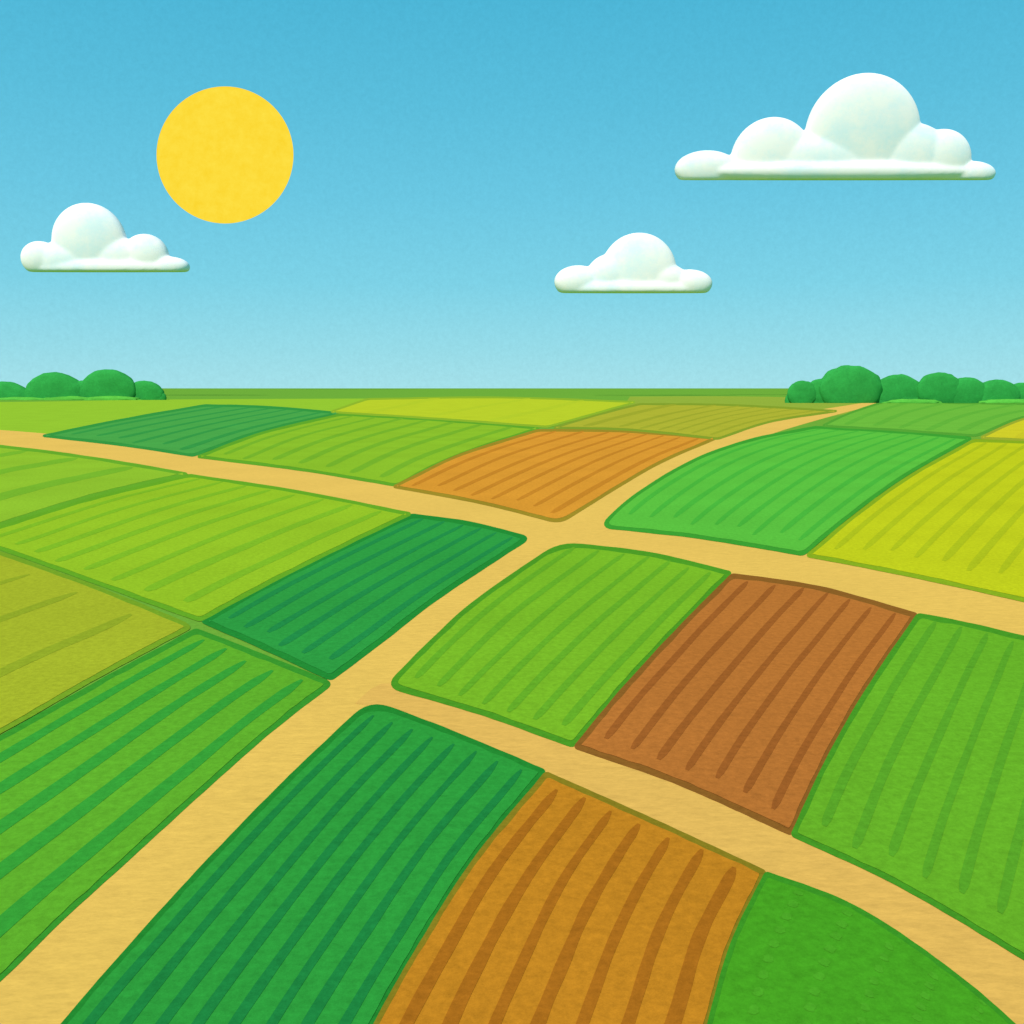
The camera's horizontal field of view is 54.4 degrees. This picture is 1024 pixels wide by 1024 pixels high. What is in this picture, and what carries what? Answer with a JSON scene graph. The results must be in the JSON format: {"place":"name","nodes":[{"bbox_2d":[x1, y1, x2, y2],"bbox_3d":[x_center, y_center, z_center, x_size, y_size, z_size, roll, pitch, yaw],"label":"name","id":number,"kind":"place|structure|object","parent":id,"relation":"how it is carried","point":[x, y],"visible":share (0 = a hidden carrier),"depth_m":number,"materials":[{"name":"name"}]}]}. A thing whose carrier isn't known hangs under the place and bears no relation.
{"place":"outdoors","nodes":[
{"label":"outdoors","id":0,"kind":"place"},
{"bbox_2d":[0,445,186,525],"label":"crop field","id":1,"kind":"structure","parent":0,"point":[34,481],"depth_m":221.19,"materials":[{"name":"grass"},{"name":"green plant"}]},
{"bbox_2d":[0,551,189,733],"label":"crop field","id":2,"kind":"structure","parent":0,"point":[62,635],"depth_m":81.46,"materials":[{"name":"grass"},{"name":"yellow plant"}]},
{"bbox_2d":[20,203,189,271],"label":"cloud","id":3,"kind":"structure","parent":0,"point":[88,237],"depth_m":2505.72,"materials":[{"name":"white"}]},
{"bbox_2d":[0,629,330,980],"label":"crop field","id":4,"kind":"structure","parent":0,"point":[104,779],"depth_m":53.83,"materials":[{"name":"green plant"},{"name":"soil"}]},
{"bbox_2d":[0,399,362,433],"bbox_3d":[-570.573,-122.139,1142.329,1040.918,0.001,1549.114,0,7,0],"label":"meadow","id":5,"kind":"structure","parent":0,"point":[46,417],"depth_m":978.21,"materials":[{"name":"green plant"}]},
{"bbox_2d":[43,404,338,456],"bbox_3d":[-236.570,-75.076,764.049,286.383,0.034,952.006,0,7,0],"label":"crop field","id":6,"kind":"structure","parent":0,"point":[192,431],"depth_m":506.20,"materials":[{"name":"green plant"},{"name":"soil"}]},
{"bbox_2d":[0,474,410,620],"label":"crop field","id":7,"kind":"structure","parent":0,"point":[196,547],"depth_m":134.66,"materials":[{"name":"green plant"},{"name":"soil"}]},
{"bbox_2d":[61,704,544,1023],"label":"crop field","id":8,"kind":"structure","parent":0,"point":[319,885],"depth_m":39.99,"materials":[{"name":"green plant"},{"name":"soil"}]},
{"bbox_2d":[202,514,526,679],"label":"crop field","id":9,"kind":"structure","parent":0,"point":[334,615],"depth_m":97.89,"materials":[{"name":"green plant"},{"name":"soil"}]},
{"bbox_2d":[198,414,538,485],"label":"crop field","id":10,"kind":"structure","parent":0,"point":[388,450],"depth_m":347.72,"materials":[{"name":"green plant"},{"name":"soil"}]},
{"bbox_2d":[0,403,874,1023],"bbox_3d":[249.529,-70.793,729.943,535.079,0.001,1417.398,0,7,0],"label":"dirt road","id":11,"kind":"structure","parent":0,"point":[58,971],"depth_m":47.99,"materials":[{"name":"beige soil"}]},
{"bbox_2d":[331,396,634,427],"bbox_3d":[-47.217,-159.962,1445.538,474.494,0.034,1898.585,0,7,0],"label":"wheat field","id":12,"kind":"structure","parent":0,"point":[535,412],"depth_m":975.22,"materials":[{"name":"plant"},{"name":"soil"}]},
{"bbox_2d":[0,388,1005,734],"bbox_3d":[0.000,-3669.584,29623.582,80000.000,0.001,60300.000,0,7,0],"label":"ground","id":13,"kind":"structure","parent":0,"point":[624,394],"depth_m":3087.17,"materials":[{"name":"green plant"}]},
{"bbox_2d":[0,369,166,399],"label":"tree line","id":14,"kind":"object","parent":13,"relation":"on","point":[107,384],"visible":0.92,"depth_m":1660.27,"materials":[{"name":"green plant"}]},
{"bbox_2d":[785,365,1023,402],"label":"tree line","id":15,"kind":"object","parent":13,"relation":"on","point":[849,384],"visible":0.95,"depth_m":1329.31,"materials":[{"name":"green plant"}]},
{"bbox_2d":[0,430,1023,634],"bbox_3d":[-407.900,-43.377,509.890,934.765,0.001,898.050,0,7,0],"label":"dirt road","id":16,"kind":"structure","parent":0,"point":[916,595],"depth_m":129.73,"materials":[{"name":"beige soil"}]},
{"bbox_2d":[0,0,1023,387],"label":"sky","id":17,"kind":"structure","parent":0,"point":[451,158],"materials":[{"name":"blue"}]},
{"bbox_2d":[156,86,292,223],"bbox_3d":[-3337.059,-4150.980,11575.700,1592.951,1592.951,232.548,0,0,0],"label":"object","id":18,"kind":"object","parent":17,"relation":"in","point":[224,154],"visible":1,"depth_m":11493.03,"materials":[{"name":"yellow"}]},
{"bbox_2d":[394,429,713,521],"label":"ploughed field","id":19,"kind":"structure","parent":0,"point":[555,475],"depth_m":245.32,"materials":[{"name":"soil"}]},
{"bbox_2d":[391,543,730,746],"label":"crop field","id":20,"kind":"structure","parent":0,"point":[562,643],"depth_m":80.38,"materials":[{"name":"green plant"},{"name":"grass"}]},
{"bbox_2d":[373,772,765,1023],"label":"ploughed field","id":21,"kind":"structure","parent":0,"point":[567,902],"depth_m":37.25,"materials":[{"name":"soil"}]},
{"bbox_2d":[554,233,711,292],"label":"cloud","id":22,"kind":"structure","parent":0,"point":[638,263],"depth_m":2513.50,"materials":[{"name":"white"}]},
{"bbox_2d":[356,683,1023,1023],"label":"dirt road","id":23,"kind":"structure","parent":0,"point":[991,971],"depth_m":44.16,"materials":[{"name":"soil"}]},
{"bbox_2d":[554,403,836,439],"bbox_3d":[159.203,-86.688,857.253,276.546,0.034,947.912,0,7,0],"label":"crop field","id":24,"kind":"structure","parent":0,"point":[709,421],"depth_m":655.50,"materials":[{"name":"yellow plant"},{"name":"grass"}]},
{"bbox_2d":[624,396,858,415],"bbox_3d":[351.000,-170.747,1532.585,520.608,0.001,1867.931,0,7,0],"label":"meadow","id":25,"kind":"structure","parent":0,"point":[763,401],"depth_m":1485.46,"materials":[{"name":"green plant"}]},
{"bbox_2d":[575,573,916,834],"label":"ploughed field","id":26,"kind":"structure","parent":0,"point":[741,693],"depth_m":65.38,"materials":[{"name":"soil"}]},
{"bbox_2d":[604,426,970,555],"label":"crop field","id":27,"kind":"structure","parent":0,"point":[802,491],"depth_m":202.95,"materials":[{"name":"plant"}]},
{"bbox_2d":[675,73,995,179],"bbox_3d":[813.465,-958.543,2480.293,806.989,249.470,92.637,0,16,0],"label":"cloud","id":28,"kind":"structure","parent":0,"point":[865,126],"depth_m":2465.40,"materials":[{"name":"white"}]},
{"bbox_2d":[707,872,1015,1023],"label":"meadow","id":29,"kind":"structure","parent":0,"point":[799,953],"depth_m":34.13,"materials":[{"name":"grass"}]},
{"bbox_2d":[791,613,1023,959],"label":"crop field","id":30,"kind":"structure","parent":0,"point":[917,789],"depth_m":50.92,"materials":[{"name":"plant"}]},
{"bbox_2d":[807,439,1023,601],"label":"wheat field","id":31,"kind":"structure","parent":0,"point":[954,517],"depth_m":144.24,"materials":[{"name":"plant"}]},
{"bbox_2d":[823,403,1023,436],"bbox_3d":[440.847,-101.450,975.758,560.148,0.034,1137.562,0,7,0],"label":"crop field","id":32,"kind":"structure","parent":0,"point":[968,419],"depth_m":677.23,"materials":[{"name":"plant"}]},
{"bbox_2d":[981,418,1023,440],"bbox_3d":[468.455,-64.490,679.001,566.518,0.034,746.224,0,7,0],"label":"wheat field","id":33,"kind":"structure","parent":0,"point":[1013,431],"depth_m":449.05,"materials":[{"name":"yellow plant"}]}
]}

